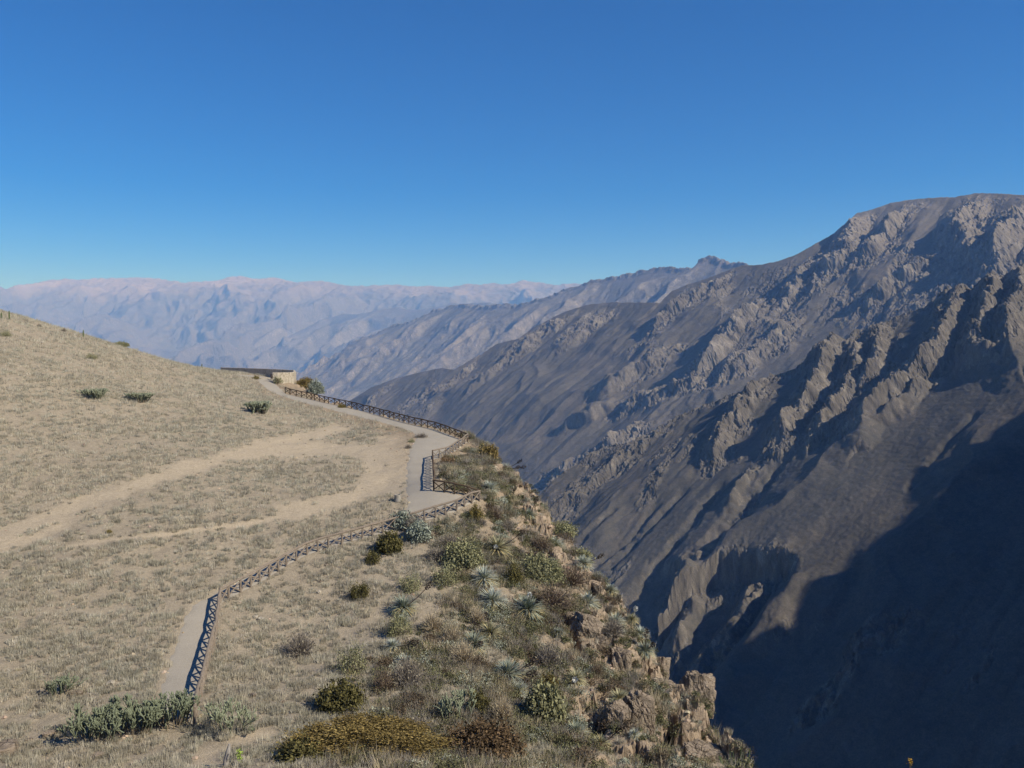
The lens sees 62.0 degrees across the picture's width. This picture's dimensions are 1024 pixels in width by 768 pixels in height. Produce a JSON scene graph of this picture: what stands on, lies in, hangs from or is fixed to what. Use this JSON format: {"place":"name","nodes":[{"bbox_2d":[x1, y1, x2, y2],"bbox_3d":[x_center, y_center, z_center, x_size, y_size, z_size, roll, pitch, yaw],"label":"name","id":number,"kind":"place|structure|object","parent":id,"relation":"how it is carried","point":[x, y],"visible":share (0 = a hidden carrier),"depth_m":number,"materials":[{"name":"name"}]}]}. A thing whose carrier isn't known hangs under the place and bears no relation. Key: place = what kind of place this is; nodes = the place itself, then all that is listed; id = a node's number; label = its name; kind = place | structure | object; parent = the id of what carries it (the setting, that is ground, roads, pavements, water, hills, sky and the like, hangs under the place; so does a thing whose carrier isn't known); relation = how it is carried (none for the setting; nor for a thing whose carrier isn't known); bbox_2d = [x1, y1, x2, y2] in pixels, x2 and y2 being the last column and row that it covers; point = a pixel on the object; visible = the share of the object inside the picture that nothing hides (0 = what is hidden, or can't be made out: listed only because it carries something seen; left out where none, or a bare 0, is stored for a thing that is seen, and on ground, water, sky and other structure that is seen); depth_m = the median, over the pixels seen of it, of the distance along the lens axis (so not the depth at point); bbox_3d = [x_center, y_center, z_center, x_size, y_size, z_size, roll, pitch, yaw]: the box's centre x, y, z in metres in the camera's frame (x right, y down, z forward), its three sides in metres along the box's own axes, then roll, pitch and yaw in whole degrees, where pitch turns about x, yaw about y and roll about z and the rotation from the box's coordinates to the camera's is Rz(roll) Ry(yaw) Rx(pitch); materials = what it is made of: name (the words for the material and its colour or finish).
{"place":"outdoors","nodes":[
{"label":"outdoors","id":0,"kind":"place"},
{"bbox_2d":[0,276,580,369],"bbox_3d":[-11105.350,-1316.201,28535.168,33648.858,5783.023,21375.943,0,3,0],"label":"skyline range","id":1,"kind":"structure","parent":0,"point":[225,322],"depth_m":31192.47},
{"bbox_2d":[161,374,474,723],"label":"path","id":2,"kind":"structure","parent":0,"point":[186,659],"depth_m":85.64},
{"bbox_2d":[241,302,501,372],"bbox_3d":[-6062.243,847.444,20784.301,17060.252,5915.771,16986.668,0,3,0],"label":"hazy ridge","id":3,"kind":"structure","parent":0,"point":[333,336],"depth_m":24288.51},
{"bbox_2d":[0,311,749,767],"bbox_3d":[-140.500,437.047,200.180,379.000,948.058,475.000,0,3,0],"label":"ground","id":4,"kind":"structure","parent":0,"point":[380,479],"depth_m":81.65,"materials":[{"name":"soil"}]},
{"bbox_2d":[0,738,20,755],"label":"boulder","id":5,"kind":"object","parent":4,"relation":"on","point":[7,745],"visible":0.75,"depth_m":47.88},
{"bbox_2d":[42,728,55,738],"bbox_3d":[-27.025,20.455,49.844,0.666,0.397,0.935,0,3,-8],"label":"boulder","id":6,"kind":"object","parent":4,"relation":"on","point":[50,731],"visible":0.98,"depth_m":49.58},
{"bbox_2d":[44,672,87,697],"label":"bushy cactus","id":7,"kind":"object","parent":4,"relation":"on","point":[64,680],"visible":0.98,"depth_m":54.48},
{"bbox_2d":[56,702,125,744],"bbox_3d":[-24.013,19.618,48.939,3.487,2.100,2.836,2,3,27],"label":"bushy cactus","id":8,"kind":"object","parent":4,"relation":"on","point":[94,721],"visible":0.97,"depth_m":48.79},
{"bbox_2d":[75,388,109,399],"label":"bushy cactus","id":9,"kind":"object","parent":4,"relation":"on","point":[94,393],"visible":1,"depth_m":116.93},
{"bbox_2d":[97,692,169,738],"bbox_3d":[-22.141,19.470,49.811,4.109,2.094,2.902,0,3,0],"label":"bushy cactus","id":10,"kind":"object","parent":4,"relation":"on","point":[130,711],"visible":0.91,"depth_m":49.47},
{"bbox_2d":[123,392,154,402],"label":"bushy cactus","id":11,"kind":"object","parent":4,"relation":"on","point":[145,396],"visible":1,"depth_m":120.74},
{"bbox_2d":[143,688,200,730],"bbox_3d":[-20.068,19.314,50.494,3.045,2.147,3.023,0,3,0],"label":"bushy cactus","id":12,"kind":"object","parent":4,"relation":"on","point":[179,701],"visible":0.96,"depth_m":50.19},
{"bbox_2d":[193,587,221,726],"bbox_3d":[-21.254,18.497,59.875,0.378,2.849,20.054,-1,3,-14],"label":"wooden fence","id":13,"kind":"object","parent":4,"relation":"on","point":[205,668],"visible":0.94,"depth_m":58.51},
{"bbox_2d":[223,744,230,766],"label":"broken post","id":14,"kind":"object","parent":4,"relation":"on","point":[226,757],"visible":0.97,"depth_m":44.24,"materials":[{"name":"grey wood"}]},
{"bbox_2d":[197,697,258,733],"bbox_3d":[-16.415,19.375,49.487,3.674,1.982,2.821,0,3,0],"label":"bushy cactus","id":15,"kind":"object","parent":4,"relation":"on","point":[217,714],"visible":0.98,"depth_m":49.32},
{"bbox_2d":[243,400,272,413],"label":"bushy cactus","id":16,"kind":"object","parent":4,"relation":"on","point":[261,407],"visible":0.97,"depth_m":131.58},
{"bbox_2d":[221,367,295,383],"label":"lookout wall","id":17,"kind":"structure","parent":4,"relation":"on","point":[287,376],"depth_m":190.10,"materials":[{"name":"stone"}]},
{"bbox_2d":[276,621,320,659],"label":"shrub","id":18,"kind":"object","parent":4,"relation":"on","point":[301,646],"visible":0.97,"depth_m":62.59,"materials":[{"name":"brown plant"}]},
{"bbox_2d":[271,729,326,764],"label":"shrub","id":19,"kind":"object","parent":4,"relation":"on","point":[297,750],"visible":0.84,"depth_m":44.61,"materials":[{"name":"green plant"}]},
{"bbox_2d":[295,376,312,387],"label":"shrub","id":20,"kind":"object","parent":4,"relation":"on","point":[304,382],"visible":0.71,"depth_m":182.47,"materials":[{"name":"green plant"}]},
{"bbox_2d":[306,378,325,394],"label":"shrub","id":21,"kind":"object","parent":4,"relation":"on","point":[316,387],"visible":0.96,"depth_m":173.19,"materials":[{"name":"green plant"}]},
{"bbox_2d":[312,669,370,716],"bbox_3d":[-10.645,19.116,52.683,3.599,2.315,3.494,1,3,10],"label":"shrub","id":22,"kind":"object","parent":4,"relation":"on","point":[341,696],"visible":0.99,"depth_m":52.18,"materials":[{"name":"green plant"}]},
{"bbox_2d":[221,490,480,601],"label":"wooden fence","id":23,"kind":"object","parent":4,"relation":"on","point":[259,571],"visible":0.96,"depth_m":80.00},
{"bbox_2d":[332,641,369,675],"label":"shrub","id":24,"kind":"object","parent":4,"relation":"on","point":[354,657],"visible":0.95,"depth_m":58.49,"materials":[{"name":"green plant"}]},
{"bbox_2d":[1,342,704,767],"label":"loose stones","id":25,"kind":"object","parent":4,"relation":"on","point":[687,720],"visible":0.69,"depth_m":73.79,"materials":[{"name":"grey stone"}]},
{"bbox_2d":[346,573,370,600],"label":"shrub","id":26,"kind":"object","parent":4,"relation":"on","point":[363,589],"visible":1,"depth_m":71.72,"materials":[{"name":"green plant"}]},
{"bbox_2d":[272,707,460,759],"bbox_3d":[-7.881,18.800,45.917,10.234,2.771,3.310,0,3,0],"label":"shrub","id":27,"kind":"object","parent":4,"relation":"on","point":[394,733],"visible":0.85,"depth_m":45.54,"materials":[{"name":"yellow plant"}]},
{"bbox_2d":[365,548,381,563],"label":"shrub","id":28,"kind":"object","parent":4,"relation":"on","point":[372,557],"visible":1,"depth_m":77.42,"materials":[{"name":"green plant"}]},
{"bbox_2d":[285,387,467,441],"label":"wooden fence","id":29,"kind":"object","parent":4,"relation":"on","point":[399,415],"visible":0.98,"depth_m":142.36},
{"bbox_2d":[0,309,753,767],"bbox_3d":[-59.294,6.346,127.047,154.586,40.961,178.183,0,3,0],"label":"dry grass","id":30,"kind":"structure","parent":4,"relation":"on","point":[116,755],"depth_m":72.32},
{"bbox_2d":[370,665,397,695],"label":"shrub","id":31,"kind":"object","parent":4,"relation":"on","point":[385,680],"visible":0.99,"depth_m":55.09,"materials":[{"name":"brown plant"}]},
{"bbox_2d":[372,527,403,555],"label":"shrub","id":32,"kind":"object","parent":4,"relation":"on","point":[388,542],"visible":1,"depth_m":79.32,"materials":[{"name":"green plant"}]},
{"bbox_2d":[382,607,414,637],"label":"shrub","id":33,"kind":"object","parent":4,"relation":"on","point":[396,629],"visible":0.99,"depth_m":65.06,"materials":[{"name":"green plant"}]},
{"bbox_2d":[381,638,418,651],"bbox_3d":[-8.200,19.085,62.373,2.997,1.308,1.833,0,3,0],"label":"spiny rosette","id":34,"kind":"object","parent":4,"relation":"on","point":[392,645],"visible":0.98,"depth_m":62.14,"materials":[{"name":"green plant"}]},
{"bbox_2d":[384,508,416,528],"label":"shrub","id":35,"kind":"object","parent":4,"relation":"on","point":[402,520],"visible":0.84,"depth_m":85.09,"materials":[{"name":"green plant"}]},
{"bbox_2d":[386,646,426,688],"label":"shrub","id":36,"kind":"object","parent":4,"relation":"on","point":[411,673],"visible":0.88,"depth_m":55.95,"materials":[{"name":"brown plant"}]},
{"bbox_2d":[396,572,423,593],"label":"shrub","id":37,"kind":"object","parent":4,"relation":"on","point":[410,587],"visible":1,"depth_m":72.85,"materials":[{"name":"green plant"}]},
{"bbox_2d":[388,581,432,616],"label":"spiny rosette","id":38,"kind":"object","parent":4,"relation":"on","point":[403,604],"visible":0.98,"depth_m":69.33,"materials":[{"name":"green plant"}]},
{"bbox_2d":[403,517,435,543],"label":"shrub","id":39,"kind":"object","parent":4,"relation":"on","point":[417,531],"visible":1,"depth_m":82.22,"materials":[{"name":"green plant"}]},
{"bbox_2d":[405,708,438,732],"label":"shrub","id":40,"kind":"object","parent":4,"relation":"on","point":[421,719],"visible":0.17,"depth_m":49.15,"materials":[{"name":"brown plant"}]},
{"bbox_2d":[418,606,447,633],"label":"tussock","id":41,"kind":"object","parent":4,"relation":"on","point":[434,623],"visible":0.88,"depth_m":66.16,"materials":[{"name":"beige plant"}]},
{"bbox_2d":[424,542,445,564],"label":"shrub","id":42,"kind":"object","parent":4,"relation":"on","point":[435,556],"visible":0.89,"depth_m":78.75,"materials":[{"name":"brown plant"}]},
{"bbox_2d":[423,558,460,587],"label":"shrub","id":43,"kind":"object","parent":4,"relation":"on","point":[445,576],"visible":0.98,"depth_m":74.34,"materials":[{"name":"green plant"}]},
{"bbox_2d":[433,532,461,549],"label":"shrub","id":44,"kind":"object","parent":4,"relation":"on","point":[449,539],"visible":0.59,"depth_m":81.98,"materials":[{"name":"green plant"}]},
{"bbox_2d":[433,434,467,457],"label":"wooden fence","id":45,"kind":"object","parent":4,"relation":"on","point":[453,446],"visible":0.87,"depth_m":113.48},
{"bbox_2d":[438,617,463,642],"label":"tussock","id":46,"kind":"object","parent":4,"relation":"on","point":[450,632],"visible":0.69,"depth_m":63.81,"materials":[{"name":"beige plant"}]},
{"bbox_2d":[433,686,476,720],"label":"bushy cactus","id":47,"kind":"object","parent":4,"relation":"on","point":[446,700],"visible":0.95,"depth_m":51.19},
{"bbox_2d":[432,479,478,499],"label":"wooden fence","id":48,"kind":"object","parent":4,"relation":"on","point":[453,483],"visible":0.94,"depth_m":90.91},
{"bbox_2d":[440,533,486,571],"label":"shrub","id":49,"kind":"object","parent":4,"relation":"on","point":[463,554],"visible":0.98,"depth_m":77.83,"materials":[{"name":"green plant"}]},
{"bbox_2d":[448,635,482,666],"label":"tussock","id":50,"kind":"object","parent":4,"relation":"on","point":[462,652],"visible":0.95,"depth_m":60.90,"materials":[{"name":"beige plant"}]},
{"bbox_2d":[460,629,489,653],"bbox_3d":[-2.870,19.405,63.925,2.783,2.023,2.803,0,3,0],"label":"spiny rosette","id":51,"kind":"object","parent":4,"relation":"on","point":[480,641],"visible":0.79,"depth_m":63.76,"materials":[{"name":"green plant"}]},
{"bbox_2d":[468,503,484,520],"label":"shrub","id":52,"kind":"object","parent":4,"relation":"on","point":[474,510],"visible":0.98,"depth_m":87.73,"materials":[{"name":"green plant"}]},
{"bbox_2d":[465,600,489,625],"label":"tussock","id":53,"kind":"object","parent":4,"relation":"on","point":[476,615],"visible":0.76,"depth_m":68.74,"materials":[{"name":"beige plant"}]},
{"bbox_2d":[465,686,493,715],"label":"shrub","id":54,"kind":"object","parent":4,"relation":"on","point":[480,700],"visible":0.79,"depth_m":53.14,"materials":[{"name":"green plant"}]},
{"bbox_2d":[468,564,498,587],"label":"spiny rosette","id":55,"kind":"object","parent":4,"relation":"on","point":[483,573],"visible":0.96,"depth_m":75.70,"materials":[{"name":"green plant"}]},
{"bbox_2d":[441,712,528,761],"bbox_3d":[-1.608,19.445,47.015,5.162,2.840,2.897,0,3,0],"label":"shrub","id":56,"kind":"object","parent":4,"relation":"on","point":[482,734],"visible":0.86,"depth_m":46.64,"materials":[{"name":"brown plant"}]},
{"bbox_2d":[470,611,503,640],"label":"spiny rosette","id":57,"kind":"object","parent":4,"relation":"on","point":[492,628],"visible":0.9,"depth_m":66.94,"materials":[{"name":"green plant"}]},
{"bbox_2d":[477,443,499,458],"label":"shrub","id":58,"kind":"object","parent":4,"relation":"on","point":[491,450],"visible":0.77,"depth_m":113.43,"materials":[{"name":"green plant"}]},
{"bbox_2d":[480,480,499,494],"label":"spiny rosette","id":59,"kind":"object","parent":4,"relation":"on","point":[489,484],"visible":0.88,"depth_m":94.79,"materials":[{"name":"green plant"}]},
{"bbox_2d":[476,584,509,610],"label":"spiny rosette","id":60,"kind":"object","parent":4,"relation":"on","point":[491,596],"visible":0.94,"depth_m":72.09,"materials":[{"name":"green plant"}]},
{"bbox_2d":[486,504,504,521],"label":"shrub","id":61,"kind":"object","parent":4,"relation":"on","point":[496,513],"visible":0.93,"depth_m":89.81,"materials":[{"name":"brown plant"}]},
{"bbox_2d":[488,686,517,722],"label":"tussock","id":62,"kind":"object","parent":4,"relation":"on","point":[503,707],"visible":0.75,"depth_m":52.77,"materials":[{"name":"beige plant"}]},
{"bbox_2d":[485,529,524,557],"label":"spiny rosette","id":63,"kind":"object","parent":4,"relation":"on","point":[497,545],"visible":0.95,"depth_m":83.19,"materials":[{"name":"green plant"}]},
{"bbox_2d":[500,517,516,530],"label":"shrub","id":64,"kind":"object","parent":4,"relation":"on","point":[510,526],"visible":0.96,"depth_m":88.76,"materials":[{"name":"brown plant"}]},
{"bbox_2d":[504,557,525,585],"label":"shrub","id":65,"kind":"object","parent":4,"relation":"on","point":[515,571],"visible":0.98,"depth_m":77.39,"materials":[{"name":"green plant"}]},
{"bbox_2d":[493,656,537,682],"bbox_3d":[-0.104,20.229,59.832,3.302,2.173,3.122,-1,3,-24],"label":"spiny rosette","id":66,"kind":"object","parent":4,"relation":"on","point":[507,665],"visible":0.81,"depth_m":59.66,"materials":[{"name":"green plant"}]},
{"bbox_2d":[507,678,527,696],"bbox_3d":[0.399,20.788,58.021,1.890,1.270,1.933,0,3,0],"label":"spiny rosette","id":67,"kind":"object","parent":4,"relation":"on","point":[519,687],"visible":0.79,"depth_m":57.96,"materials":[{"name":"green plant"}]},
{"bbox_2d":[510,592,546,621],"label":"spiny rosette","id":68,"kind":"object","parent":4,"relation":"on","point":[528,603],"visible":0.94,"depth_m":72.13,"materials":[{"name":"green plant"}]},
{"bbox_2d":[525,496,538,518],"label":"spiny rosette","id":69,"kind":"object","parent":4,"relation":"on","point":[529,512],"visible":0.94,"depth_m":94.76,"materials":[{"name":"green plant"}]},
{"bbox_2d":[307,428,757,767],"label":"scrub","id":70,"kind":"object","parent":4,"relation":"on","point":[557,735],"visible":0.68,"depth_m":63.33,"materials":[{"name":"green plant"}]},
{"bbox_2d":[529,532,555,552],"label":"shrub","id":71,"kind":"object","parent":4,"relation":"on","point":[544,544],"visible":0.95,"depth_m":88.25,"materials":[{"name":"brown plant"}]},
{"bbox_2d":[520,550,566,583],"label":"shrub","id":72,"kind":"object","parent":4,"relation":"on","point":[540,567],"visible":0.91,"depth_m":80.49,"materials":[{"name":"green plant"}]},
{"bbox_2d":[521,670,569,723],"bbox_3d":[2.110,20.263,54.919,3.193,3.292,3.414,0,3,-9],"label":"cactus","id":73,"kind":"object","parent":4,"relation":"on","point":[542,700],"visible":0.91,"depth_m":54.19,"materials":[{"name":"green plant"}]},
{"bbox_2d":[533,637,565,670],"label":"shrub","id":74,"kind":"object","parent":4,"relation":"on","point":[551,655],"visible":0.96,"depth_m":64.59,"materials":[{"name":"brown plant"}]},
{"bbox_2d":[539,670,560,688],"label":"shrub","id":75,"kind":"object","parent":4,"relation":"on","point":[550,678],"visible":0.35,"depth_m":60.22,"materials":[{"name":"green plant"}]},
{"bbox_2d":[527,576,582,612],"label":"shrub","id":76,"kind":"object","parent":4,"relation":"on","point":[554,598],"visible":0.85,"depth_m":75.72,"materials":[{"name":"brown plant"}]},
{"bbox_2d":[549,519,579,537],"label":"shrub","id":77,"kind":"object","parent":4,"relation":"on","point":[565,527],"visible":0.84,"depth_m":95.53,"materials":[{"name":"green plant"}]},
{"bbox_2d":[562,611,574,634],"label":"cliff rock","id":78,"kind":"object","parent":4,"relation":"on","point":[567,621],"visible":0.25,"depth_m":74.46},
{"bbox_2d":[560,560,590,590],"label":"shrub","id":79,"kind":"object","parent":4,"relation":"on","point":[573,577],"visible":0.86,"depth_m":82.50,"materials":[{"name":"brown plant"}]},
{"bbox_2d":[564,719,590,738],"bbox_3d":[4.130,22.013,54.083,2.031,1.450,2.103,0,3,0],"label":"spiny rosette","id":80,"kind":"object","parent":4,"relation":"on","point":[577,725],"visible":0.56,"depth_m":54.15,"materials":[{"name":"green plant"}]},
{"bbox_2d":[565,667,590,688],"bbox_3d":[4.710,21.799,63.129,2.188,1.531,2.146,0,3,0],"label":"spiny rosette","id":81,"kind":"object","parent":4,"relation":"on","point":[577,676],"visible":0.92,"depth_m":62.97,"materials":[{"name":"green plant"}]},
{"bbox_2d":[571,545,595,564],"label":"shrub","id":82,"kind":"object","parent":4,"relation":"on","point":[583,552],"visible":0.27,"depth_m":90.87,"materials":[{"name":"green plant"}]},
{"bbox_2d":[569,611,602,644],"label":"cliff rock","id":83,"kind":"object","parent":4,"relation":"on","point":[582,625],"visible":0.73,"depth_m":72.58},
{"bbox_2d":[571,553,604,572],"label":"spiny rosette","id":84,"kind":"object","parent":4,"relation":"on","point":[583,560],"visible":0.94,"depth_m":87.14,"materials":[{"name":"green plant"}]},
{"bbox_2d":[580,589,600,609],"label":"spiny rosette","id":85,"kind":"object","parent":4,"relation":"on","point":[589,597],"visible":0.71,"depth_m":78.15,"materials":[{"name":"green plant"}]},
{"bbox_2d":[590,660,605,676],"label":"shrub","id":86,"kind":"object","parent":4,"relation":"on","point":[596,667],"visible":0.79,"depth_m":66.28,"materials":[{"name":"brown plant"}]},
{"bbox_2d":[594,634,608,651],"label":"cliff rock","id":87,"kind":"object","parent":4,"relation":"on","point":[602,638],"visible":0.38,"depth_m":71.82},
{"bbox_2d":[592,724,625,749],"bbox_3d":[5.773,21.782,52.765,2.266,1.738,1.568,-1,3,-25],"label":"spiny rosette","id":88,"kind":"object","parent":4,"relation":"on","point":[603,739],"visible":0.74,"depth_m":52.61,"materials":[{"name":"green plant"}]},
{"bbox_2d":[597,699,631,734],"bbox_3d":[6.833,22.344,56.348,2.037,2.803,2.051,1,1,-40],"label":"cliff rock","id":89,"kind":"object","parent":4,"relation":"on","point":[617,709],"visible":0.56,"depth_m":55.81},
{"bbox_2d":[601,613,627,640],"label":"shrub","id":90,"kind":"object","parent":4,"relation":"on","point":[610,627],"visible":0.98,"depth_m":73.32,"materials":[{"name":"brown plant"}]},
{"bbox_2d":[607,611,627,624],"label":"spiny rosette","id":91,"kind":"object","parent":4,"relation":"on","point":[614,617],"visible":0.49,"depth_m":78.70,"materials":[{"name":"green plant"}]},
{"bbox_2d":[610,647,631,674],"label":"cliff rock","id":92,"kind":"object","parent":4,"relation":"on","point":[621,657],"visible":0.5,"depth_m":70.61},
{"bbox_2d":[625,606,640,624],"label":"spiny rosette","id":93,"kind":"object","parent":4,"relation":"on","point":[632,618],"visible":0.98,"depth_m":79.89,"materials":[{"name":"green plant"}]},
{"bbox_2d":[627,728,640,739],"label":"spiny rosette","id":94,"kind":"object","parent":4,"relation":"on","point":[635,734],"visible":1,"depth_m":53.29,"materials":[{"name":"green plant"}]},
{"bbox_2d":[622,687,654,736],"bbox_3d":[8.731,23.177,57.913,2.315,4.783,2.334,-4,4,-11],"label":"cliff rock","id":95,"kind":"object","parent":4,"relation":"on","point":[640,704],"visible":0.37,"depth_m":57.21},
{"bbox_2d":[636,628,656,660],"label":"spiny rosette","id":96,"kind":"object","parent":4,"relation":"on","point":[646,648],"visible":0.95,"depth_m":74.33,"materials":[{"name":"green plant"}]},
{"bbox_2d":[656,657,670,678],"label":"cliff rock","id":97,"kind":"object","parent":4,"relation":"on","point":[664,662],"visible":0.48,"depth_m":78.01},
{"bbox_2d":[652,677,675,691],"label":"cliff rock","id":98,"kind":"object","parent":4,"relation":"on","point":[669,683],"visible":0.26,"depth_m":68.35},
{"bbox_2d":[679,670,715,718],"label":"cliff rock","id":99,"kind":"object","parent":4,"relation":"on","point":[695,679],"visible":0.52,"depth_m":68.11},
{"bbox_2d":[681,738,723,764],"bbox_3d":[12.951,26.447,59.314,3.492,2.940,2.946,0,3,-6],"label":"cliff rock","id":100,"kind":"object","parent":4,"relation":"on","point":[697,746],"visible":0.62,"depth_m":58.77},
{"bbox_2d":[718,746,750,767],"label":"columnar cactus","id":101,"kind":"object","parent":4,"relation":"on","point":[720,758],"visible":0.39,"depth_m":56.58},
{"bbox_2d":[0,0,1023,288],"label":"sky","id":102,"kind":"structure","parent":0,"point":[438,143],"materials":[{"name":"blue"}]},
{"bbox_2d":[296,255,747,404],"bbox_3d":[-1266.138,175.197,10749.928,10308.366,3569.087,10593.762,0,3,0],"label":"canyon ridge","id":103,"kind":"structure","parent":0,"point":[454,337],"depth_m":12585.62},
{"bbox_2d":[607,686,627,699],"bbox_3d":[7.902,23.079,62.701,2.223,1.578,2.216,0,3,0],"label":"spiny rosette","id":104,"kind":"object","parent":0,"point":[620,694],"visible":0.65,"depth_m":62.79,"materials":[{"name":"green plant"}]},
{"bbox_2d":[346,193,1023,495],"bbox_3d":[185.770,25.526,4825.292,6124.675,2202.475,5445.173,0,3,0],"label":"canyon wall","id":105,"kind":"structure","parent":0,"point":[548,401],"depth_m":4662.03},
{"bbox_2d":[538,263,1023,767],"bbox_3d":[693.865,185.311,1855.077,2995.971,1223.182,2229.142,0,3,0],"label":"canyon wall spur","id":106,"kind":"structure","parent":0,"point":[814,558],"depth_m":1797.08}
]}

